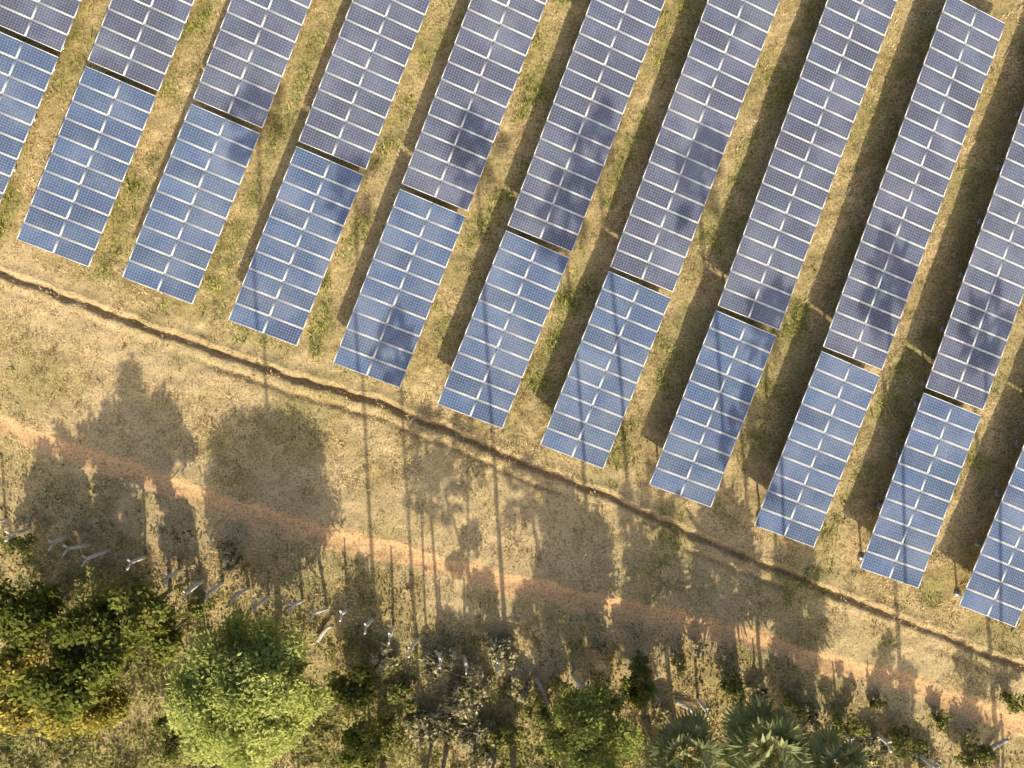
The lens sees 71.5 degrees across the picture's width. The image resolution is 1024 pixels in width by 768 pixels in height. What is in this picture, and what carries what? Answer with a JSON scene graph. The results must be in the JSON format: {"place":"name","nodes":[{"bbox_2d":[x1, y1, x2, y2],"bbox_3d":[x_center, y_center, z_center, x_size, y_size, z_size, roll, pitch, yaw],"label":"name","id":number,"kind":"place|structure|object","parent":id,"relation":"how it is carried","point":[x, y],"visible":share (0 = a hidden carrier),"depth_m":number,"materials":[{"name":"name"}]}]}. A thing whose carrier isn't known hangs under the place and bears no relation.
{"place":"outdoors","nodes":[
{"label":"outdoors","id":0,"kind":"place"},
{"bbox_2d":[0,0,1023,767],"bbox_3d":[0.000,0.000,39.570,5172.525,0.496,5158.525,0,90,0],"label":"ground","id":1,"kind":"structure","parent":0,"point":[596,568],"depth_m":39.49,"materials":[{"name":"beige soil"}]},
{"bbox_2d":[3,532,39,555],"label":"shrub","id":2,"kind":"object","parent":1,"relation":"on","point":[14,542],"visible":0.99,"depth_m":38.38,"materials":[{"name":"green plant"}]},
{"bbox_2d":[0,639,51,735],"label":"yellow leaved tree","id":3,"kind":"object","parent":1,"relation":"on","point":[15,718],"visible":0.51,"depth_m":35.01,"materials":[{"name":"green plant"}]},
{"bbox_2d":[0,32,58,202],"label":"solar panel table","id":4,"kind":"object","parent":1,"relation":"on","point":[31,94],"visible":1,"depth_m":38.45,"materials":[{"name":"glass"}]},
{"bbox_2d":[0,578,73,657],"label":"broadleaf tree","id":5,"kind":"object","parent":1,"relation":"on","point":[26,617],"visible":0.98,"depth_m":35.35,"materials":[{"name":"green plant"}]},
{"bbox_2d":[0,0,81,51],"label":"solar panel table","id":6,"kind":"object","parent":1,"relation":"on","point":[41,13],"visible":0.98,"depth_m":38.37,"materials":[{"name":"glass"}]},
{"bbox_2d":[5,601,139,724],"bbox_3d":[-20.787,13.149,35.769,4.519,7.985,5.656,43,90,0],"label":"broadleaf tree","id":7,"kind":"object","parent":1,"relation":"on","point":[74,674],"visible":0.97,"depth_m":32.97,"materials":[{"name":"green plant"}]},
{"bbox_2d":[27,651,135,742],"bbox_3d":[-21.546,15.579,36.647,4.577,6.057,4.675,0,90,0],"label":"yellow leaved tree","id":8,"kind":"object","parent":1,"relation":"on","point":[98,717],"visible":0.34,"depth_m":35.13,"materials":[{"name":"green plant"}]},
{"bbox_2d":[17,66,156,266],"bbox_3d":[-22.879,-11.680,38.890,3.740,1.880,9.984,22,90,0],"label":"solar panel table","id":9,"kind":"object","parent":1,"relation":"on","point":[115,127],"visible":1,"depth_m":38.28,"materials":[{"name":"glass"}]},
{"bbox_2d":[78,578,172,660],"bbox_3d":[-18.829,11.239,36.362,3.592,6.545,3.920,-38,90,0],"label":"broadleaf tree","id":10,"kind":"object","parent":1,"relation":"on","point":[116,602],"visible":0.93,"depth_m":34.43,"materials":[{"name":"green plant"}]},
{"bbox_2d":[88,0,194,90],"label":"solar panel table","id":11,"kind":"object","parent":1,"relation":"on","point":[156,16],"visible":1,"depth_m":38.32,"materials":[{"name":"glass"}]},
{"bbox_2d":[137,604,189,665],"bbox_3d":[-18.003,12.856,37.785,2.469,3.647,2.858,30,90,0],"label":"broadleaf tree","id":12,"kind":"object","parent":1,"relation":"on","point":[163,642],"visible":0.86,"depth_m":36.48,"materials":[{"name":"green plant"}]},
{"bbox_2d":[148,715,185,767],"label":"shrub","id":13,"kind":"object","parent":1,"relation":"on","point":[168,754],"visible":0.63,"depth_m":38.20,"materials":[{"name":"green plant"}]},
{"bbox_2d":[122,103,259,303],"bbox_3d":[-17.250,-9.660,38.888,3.737,1.884,9.984,22,90,0],"label":"solar panel table","id":14,"kind":"object","parent":1,"relation":"on","point":[187,152],"visible":1,"depth_m":38.28,"materials":[{"name":"glass"}]},
{"bbox_2d":[182,598,205,619],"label":"shrub","id":15,"kind":"object","parent":1,"relation":"on","point":[198,610],"visible":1,"depth_m":38.56,"materials":[{"name":"green plant"}]},
{"bbox_2d":[218,546,244,573],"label":"dry shrub","id":16,"kind":"object","parent":1,"relation":"on","point":[231,561],"visible":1,"depth_m":38.91,"materials":[{"name":"grey plant"}]},
{"bbox_2d":[155,607,334,767],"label":"feathery acacia tree","id":17,"kind":"object","parent":1,"relation":"on","point":[237,700],"visible":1,"depth_m":33.24,"materials":[{"name":"green plant"}]},
{"bbox_2d":[193,0,311,127],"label":"solar panel table","id":18,"kind":"object","parent":1,"relation":"on","point":[274,16],"visible":0.99,"depth_m":38.31,"materials":[{"name":"glass"}]},
{"bbox_2d":[228,146,363,345],"bbox_3d":[-11.597,-7.388,38.897,3.745,1.867,9.984,21,90,0],"label":"solar panel table","id":19,"kind":"object","parent":1,"relation":"on","point":[327,190],"visible":1,"depth_m":38.28,"materials":[{"name":"glass"}]},
{"bbox_2d":[315,624,333,642],"bbox_3d":[-10.355,13.705,39.253,0.355,0.557,1.413,39,90,0],"label":"fallen log","id":20,"kind":"object","parent":1,"relation":"on","point":[323,632],"visible":1,"depth_m":39.18,"materials":[{"name":"brown wood"}]},
{"bbox_2d":[323,664,377,714],"bbox_3d":[-8.450,16.044,38.069,2.676,3.214,2.329,-18,90,0],"label":"broadleaf tree","id":21,"kind":"object","parent":1,"relation":"on","point":[359,691],"visible":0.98,"depth_m":37.26,"materials":[{"name":"green plant"}]},
{"bbox_2d":[335,719,386,767],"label":"broadleaf tree","id":22,"kind":"object","parent":1,"relation":"on","point":[366,742],"visible":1,"depth_m":36.81,"materials":[{"name":"green plant"}]},
{"bbox_2d":[298,0,430,169],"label":"solar panel table","id":23,"kind":"object","parent":1,"relation":"on","point":[393,41],"visible":1,"depth_m":38.31,"materials":[{"name":"glass"}]},
{"bbox_2d":[379,757,387,767],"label":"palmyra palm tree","id":24,"kind":"object","parent":1,"relation":"on","point":[382,764],"visible":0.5,"depth_m":38.93,"materials":[{"name":"brown plant"}]},
{"bbox_2d":[369,642,400,674],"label":"dry shrub","id":25,"kind":"object","parent":1,"relation":"on","point":[383,662],"visible":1,"depth_m":38.87,"materials":[{"name":"beige plant"}]},
{"bbox_2d":[373,713,405,756],"bbox_3d":[-6.736,19.021,38.691,1.746,1.936,1.977,-12,90,0],"label":"shrub","id":26,"kind":"object","parent":1,"relation":"on","point":[388,736],"visible":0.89,"depth_m":38.42,"materials":[{"name":"green plant"}]},
{"bbox_2d":[333,189,465,387],"bbox_3d":[-6.040,-5.112,38.900,3.746,1.861,9.984,21,90,0],"label":"solar panel table","id":27,"kind":"object","parent":1,"relation":"on","point":[414,223],"visible":1,"depth_m":38.28,"materials":[{"name":"glass"}]},
{"bbox_2d":[385,680,418,712],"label":"shrub","id":28,"kind":"object","parent":1,"relation":"on","point":[398,696],"visible":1,"depth_m":38.65,"materials":[{"name":"green plant"}]},
{"bbox_2d":[426,743,432,767],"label":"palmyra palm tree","id":29,"kind":"object","parent":1,"relation":"on","point":[429,754],"visible":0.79,"depth_m":37.77,"materials":[{"name":"brown plant"}]},
{"bbox_2d":[404,706,456,751],"bbox_3d":[-4.484,18.931,38.962,3.020,1.442,2.463,0,90,0],"label":"dry shrub","id":30,"kind":"object","parent":1,"relation":"on","point":[433,731],"visible":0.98,"depth_m":38.80,"materials":[{"name":"beige plant"}]},
{"bbox_2d":[418,645,457,681],"bbox_3d":[-4.052,15.365,39.031,2.196,1.219,2.156,0,90,0],"label":"dry shrub","id":31,"kind":"object","parent":1,"relation":"on","point":[430,670],"visible":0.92,"depth_m":38.76,"materials":[{"name":"beige plant"}]},
{"bbox_2d":[441,743,449,767],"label":"palmyra palm tree","id":32,"kind":"object","parent":1,"relation":"on","point":[445,752],"visible":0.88,"depth_m":38.35,"materials":[{"name":"brown plant"}]},
{"bbox_2d":[431,689,479,742],"bbox_3d":[-2.911,18.040,38.882,2.765,1.547,2.774,36,90,0],"label":"dry shrub","id":33,"kind":"object","parent":1,"relation":"on","point":[461,729],"visible":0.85,"depth_m":38.78,"materials":[{"name":"beige plant"}]},
{"bbox_2d":[0,526,941,767],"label":"undergrowth","id":34,"kind":"object","parent":1,"relation":"on","point":[300,748],"visible":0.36,"depth_m":39.28,"materials":[{"name":"green plant"}]},
{"bbox_2d":[449,663,494,718],"bbox_3d":[-2.278,16.829,38.943,2.216,1.479,3.088,30,90,0],"label":"dry shrub","id":35,"kind":"object","parent":1,"relation":"on","point":[465,691],"visible":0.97,"depth_m":38.67,"materials":[{"name":"beige plant"}]},
{"bbox_2d":[402,0,546,210],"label":"solar panel table","id":36,"kind":"object","parent":1,"relation":"on","point":[478,34],"visible":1,"depth_m":38.29,"materials":[{"name":"glass"}]},
{"bbox_2d":[459,717,507,767],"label":"dry shrub","id":37,"kind":"object","parent":1,"relation":"on","point":[479,756],"visible":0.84,"depth_m":38.67,"materials":[{"name":"beige plant"}]},
{"bbox_2d":[0,518,981,767],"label":"concrete post fence","id":38,"kind":"object","parent":1,"relation":"on","point":[416,640],"visible":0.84,"depth_m":38.24,"materials":[{"name":"concrete"}]},
{"bbox_2d":[491,749,496,767],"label":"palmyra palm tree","id":39,"kind":"object","parent":1,"relation":"on","point":[494,760],"visible":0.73,"depth_m":37.74,"materials":[{"name":"brown plant"}]},
{"bbox_2d":[483,634,518,671],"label":"dry shrub","id":40,"kind":"object","parent":1,"relation":"on","point":[496,647],"visible":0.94,"depth_m":38.84,"materials":[{"name":"beige plant"}]},
{"bbox_2d":[437,230,569,428],"bbox_3d":[-0.428,-2.893,38.887,3.737,1.885,9.984,21,90,0],"label":"solar panel table","id":41,"kind":"object","parent":1,"relation":"on","point":[533,311],"visible":1,"depth_m":38.28,"materials":[{"name":"glass"}]},
{"bbox_2d":[484,723,528,756],"bbox_3d":[-0.403,19.121,38.767,2.327,1.840,1.651,-37,90,0],"label":"shrub","id":42,"kind":"object","parent":1,"relation":"on","point":[507,735],"visible":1,"depth_m":38.48,"materials":[{"name":"green plant"}]},
{"bbox_2d":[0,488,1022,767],"bbox_3d":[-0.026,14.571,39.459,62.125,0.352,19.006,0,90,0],"label":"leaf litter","id":43,"kind":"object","parent":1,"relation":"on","point":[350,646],"visible":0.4,"depth_m":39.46,"materials":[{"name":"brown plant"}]},
{"bbox_2d":[0,263,1023,675],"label":"drainage ditch","id":44,"kind":"object","parent":1,"relation":"on","point":[448,429],"visible":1,"depth_m":39.48,"materials":[{"name":"brown soil"}]},
{"bbox_2d":[0,0,1023,767],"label":"green weeds","id":45,"kind":"object","parent":1,"relation":"on","point":[566,300],"visible":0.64,"depth_m":39.45,"materials":[{"name":"green plant"}]},
{"bbox_2d":[0,455,1023,767],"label":"weeds","id":46,"kind":"object","parent":1,"relation":"on","point":[364,635],"visible":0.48,"depth_m":39.42,"materials":[{"name":"green plant"}]},
{"bbox_2d":[510,743,516,767],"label":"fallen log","id":47,"kind":"object","parent":1,"relation":"on","point":[513,753],"visible":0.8,"depth_m":37.98,"materials":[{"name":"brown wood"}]},
{"bbox_2d":[506,674,532,703],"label":"dry shrub","id":48,"kind":"object","parent":1,"relation":"on","point":[521,692],"visible":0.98,"depth_m":38.81,"materials":[{"name":"beige plant"}]},
{"bbox_2d":[522,694,555,729],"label":"shrub","id":49,"kind":"object","parent":1,"relation":"on","point":[544,718],"visible":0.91,"depth_m":38.36,"materials":[{"name":"green plant"}]},
{"bbox_2d":[533,676,548,709],"bbox_3d":[1.690,17.043,39.246,0.351,0.489,1.846,-24,90,0],"label":"fallen log","id":50,"kind":"object","parent":1,"relation":"on","point":[539,684],"visible":0.94,"depth_m":39.16,"materials":[{"name":"grey wood"}]},
{"bbox_2d":[546,674,573,698],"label":"shrub","id":51,"kind":"object","parent":1,"relation":"on","point":[562,688],"visible":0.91,"depth_m":38.68,"materials":[{"name":"green plant"}]},
{"bbox_2d":[507,0,664,251],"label":"solar panel table","id":52,"kind":"object","parent":1,"relation":"on","point":[578,89],"visible":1,"depth_m":38.29,"materials":[{"name":"glass"}]},
{"bbox_2d":[541,677,644,767],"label":"broadleaf tree","id":53,"kind":"object","parent":1,"relation":"on","point":[592,738],"visible":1,"depth_m":34.47,"materials":[{"name":"green plant"}]},
{"bbox_2d":[589,637,610,662],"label":"dry shrub","id":54,"kind":"object","parent":1,"relation":"on","point":[598,648],"visible":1,"depth_m":38.99,"materials":[{"name":"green plant"}]},
{"bbox_2d":[540,271,670,468],"bbox_3d":[5.061,-0.714,38.887,3.740,1.885,9.984,22,90,0],"label":"solar panel table","id":55,"kind":"object","parent":1,"relation":"on","point":[618,305],"visible":1,"depth_m":38.28,"materials":[{"name":"glass"}]},
{"bbox_2d":[619,665,658,712],"bbox_3d":[6.652,16.271,38.201,2.094,2.953,2.216,-24,90,0],"label":"broadleaf tree","id":56,"kind":"object","parent":1,"relation":"on","point":[635,685],"visible":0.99,"depth_m":37.49,"materials":[{"name":"green plant"}]},
{"bbox_2d":[628,650,652,678],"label":"shrub","id":57,"kind":"object","parent":1,"relation":"on","point":[639,660],"visible":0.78,"depth_m":38.57,"materials":[{"name":"green plant"}]},
{"bbox_2d":[642,716,661,764],"bbox_3d":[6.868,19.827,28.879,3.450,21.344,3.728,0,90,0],"label":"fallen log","id":58,"kind":"object","parent":1,"relation":"on","point":[648,726],"visible":0.53,"depth_m":38.34,"materials":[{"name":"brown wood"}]},
{"bbox_2d":[645,700,672,728],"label":"dry shrub","id":59,"kind":"object","parent":1,"relation":"on","point":[663,708],"visible":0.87,"depth_m":38.87,"materials":[{"name":"beige plant"}]},
{"bbox_2d":[654,693,669,722],"bbox_3d":[8.182,17.758,39.291,0.351,0.490,2.581,-30,90,0],"label":"fallen log","id":60,"kind":"object","parent":1,"relation":"on","point":[658,700],"visible":0.3,"depth_m":39.17,"materials":[{"name":"grey wood"}]},
{"bbox_2d":[670,657,687,675],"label":"shrub","id":61,"kind":"object","parent":1,"relation":"on","point":[682,670],"visible":1,"depth_m":38.99,"materials":[{"name":"green plant"}]},
{"bbox_2d":[642,706,724,767],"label":"palmyra palm tree","id":62,"kind":"object","parent":1,"relation":"on","point":[672,735],"visible":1,"depth_m":35.12,"materials":[{"name":"green plant"}]},
{"bbox_2d":[675,699,695,715],"bbox_3d":[9.788,17.978,39.253,1.657,0.509,0.351,32,90,0],"label":"fallen log","id":63,"kind":"object","parent":1,"relation":"on","point":[679,703],"visible":0.55,"depth_m":39.20,"materials":[{"name":"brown wood"}]},
{"bbox_2d":[610,0,779,291],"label":"solar panel table","id":64,"kind":"object","parent":1,"relation":"on","point":[706,102],"visible":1,"depth_m":38.29,"materials":[{"name":"glass"}]},
{"bbox_2d":[688,639,708,659],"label":"dry shrub","id":65,"kind":"object","parent":1,"relation":"on","point":[697,652],"visible":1,"depth_m":38.98,"materials":[{"name":"beige plant"}]},
{"bbox_2d":[649,310,775,506],"bbox_3d":[10.844,1.378,38.887,3.738,1.886,9.984,21,90,0],"label":"solar panel table","id":66,"kind":"object","parent":1,"relation":"on","point":[707,398],"visible":1,"depth_m":38.28,"materials":[{"name":"glass"}]},
{"bbox_2d":[719,671,747,707],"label":"shrub","id":67,"kind":"object","parent":1,"relation":"on","point":[732,687],"visible":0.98,"depth_m":38.49,"materials":[{"name":"green plant"}]},
{"bbox_2d":[746,686,770,704],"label":"dry shrub","id":68,"kind":"object","parent":1,"relation":"on","point":[762,691],"visible":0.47,"depth_m":39.01,"materials":[{"name":"beige plant"}]},
{"bbox_2d":[716,693,814,767],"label":"palmyra palm tree","id":69,"kind":"object","parent":1,"relation":"on","point":[760,723],"visible":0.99,"depth_m":34.63,"materials":[{"name":"green plant"}]},
{"bbox_2d":[777,691,807,722],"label":"shrub","id":70,"kind":"object","parent":1,"relation":"on","point":[797,711],"visible":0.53,"depth_m":38.30,"materials":[{"name":"green plant"}]},
{"bbox_2d":[718,0,897,329],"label":"solar panel table","id":71,"kind":"object","parent":1,"relation":"on","point":[822,110],"visible":1,"depth_m":38.28,"materials":[{"name":"glass"}]},
{"bbox_2d":[794,704,824,734],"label":"dry shrub","id":72,"kind":"object","parent":1,"relation":"on","point":[815,713],"visible":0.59,"depth_m":38.97,"materials":[{"name":"beige plant"}]},
{"bbox_2d":[754,351,879,546],"bbox_3d":[16.462,3.555,38.881,3.735,1.897,9.984,21,90,0],"label":"solar panel table","id":73,"kind":"object","parent":1,"relation":"on","point":[840,406],"visible":1,"depth_m":38.28,"materials":[{"name":"glass"}]},
{"bbox_2d":[802,721,873,767],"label":"palmyra palm tree","id":74,"kind":"object","parent":1,"relation":"on","point":[823,754],"visible":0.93,"depth_m":35.42,"materials":[{"name":"green plant"}]},
{"bbox_2d":[827,713,870,746],"bbox_3d":[18.226,18.980,38.665,2.249,2.066,2.082,0,90,0],"label":"shrub","id":75,"kind":"object","parent":1,"relation":"on","point":[858,732],"visible":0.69,"depth_m":38.44,"materials":[{"name":"green plant"}]},
{"bbox_2d":[853,733,892,767],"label":"dry shrub","id":76,"kind":"object","parent":1,"relation":"on","point":[871,747],"visible":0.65,"depth_m":38.84,"materials":[{"name":"beige plant"}]},
{"bbox_2d":[868,692,887,709],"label":"shrub","id":77,"kind":"object","parent":1,"relation":"on","point":[874,704],"visible":1,"depth_m":39.07,"materials":[{"name":"green plant"}]},
{"bbox_2d":[888,725,931,762],"bbox_3d":[21.300,19.274,38.701,1.966,2.053,1.893,-35,90,0],"label":"shrub","id":78,"kind":"object","parent":1,"relation":"on","point":[900,737],"visible":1,"depth_m":38.18,"materials":[{"name":"green plant"}]},
{"bbox_2d":[823,0,1005,369],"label":"solar panel table","id":79,"kind":"object","parent":1,"relation":"on","point":[934,126],"visible":1,"depth_m":38.28,"materials":[{"name":"glass"}]},
{"bbox_2d":[858,392,980,587],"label":"solar panel table","id":80,"kind":"object","parent":1,"relation":"on","point":[928,444],"visible":1,"depth_m":38.28,"materials":[{"name":"glass"}]},
{"bbox_2d":[911,747,940,767],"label":"dry shrub","id":81,"kind":"object","parent":1,"relation":"on","point":[929,755],"visible":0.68,"depth_m":38.94,"materials":[{"name":"beige plant"}]},
{"bbox_2d":[927,710,952,732],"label":"shrub","id":82,"kind":"object","parent":1,"relation":"on","point":[940,725],"visible":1,"depth_m":38.90,"materials":[{"name":"green plant"}]},
{"bbox_2d":[921,106,1023,409],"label":"solar panel table","id":83,"kind":"object","parent":1,"relation":"on","point":[972,329],"visible":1,"depth_m":38.22,"materials":[{"name":"glass"}]},
{"bbox_2d":[950,731,996,767],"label":"shrub","id":84,"kind":"object","parent":1,"relation":"on","point":[980,752],"visible":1,"depth_m":38.48,"materials":[{"name":"green plant"}]},
{"bbox_2d":[953,439,1023,626],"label":"solar panel table","id":85,"kind":"object","parent":1,"relation":"on","point":[1008,514],"visible":1,"depth_m":38.18,"materials":[{"name":"glass"}]},
{"bbox_2d":[991,738,1009,749],"bbox_3d":[26.754,19.956,39.246,0.350,0.538,1.436,44,90,0],"label":"fallen log","id":86,"kind":"object","parent":1,"relation":"on","point":[994,746],"visible":0.7,"depth_m":39.10,"materials":[{"name":"grey wood"}]},
{"bbox_2d":[997,688,1023,714],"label":"shrub","id":87,"kind":"object","parent":1,"relation":"on","point":[1010,700],"visible":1,"depth_m":38.77,"materials":[{"name":"green plant"}]},
{"bbox_2d":[0,412,1023,736],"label":"dirt path","id":88,"kind":"structure","parent":0,"point":[318,534],"depth_m":39.53,"materials":[{"name":"brown soil"}]}
]}

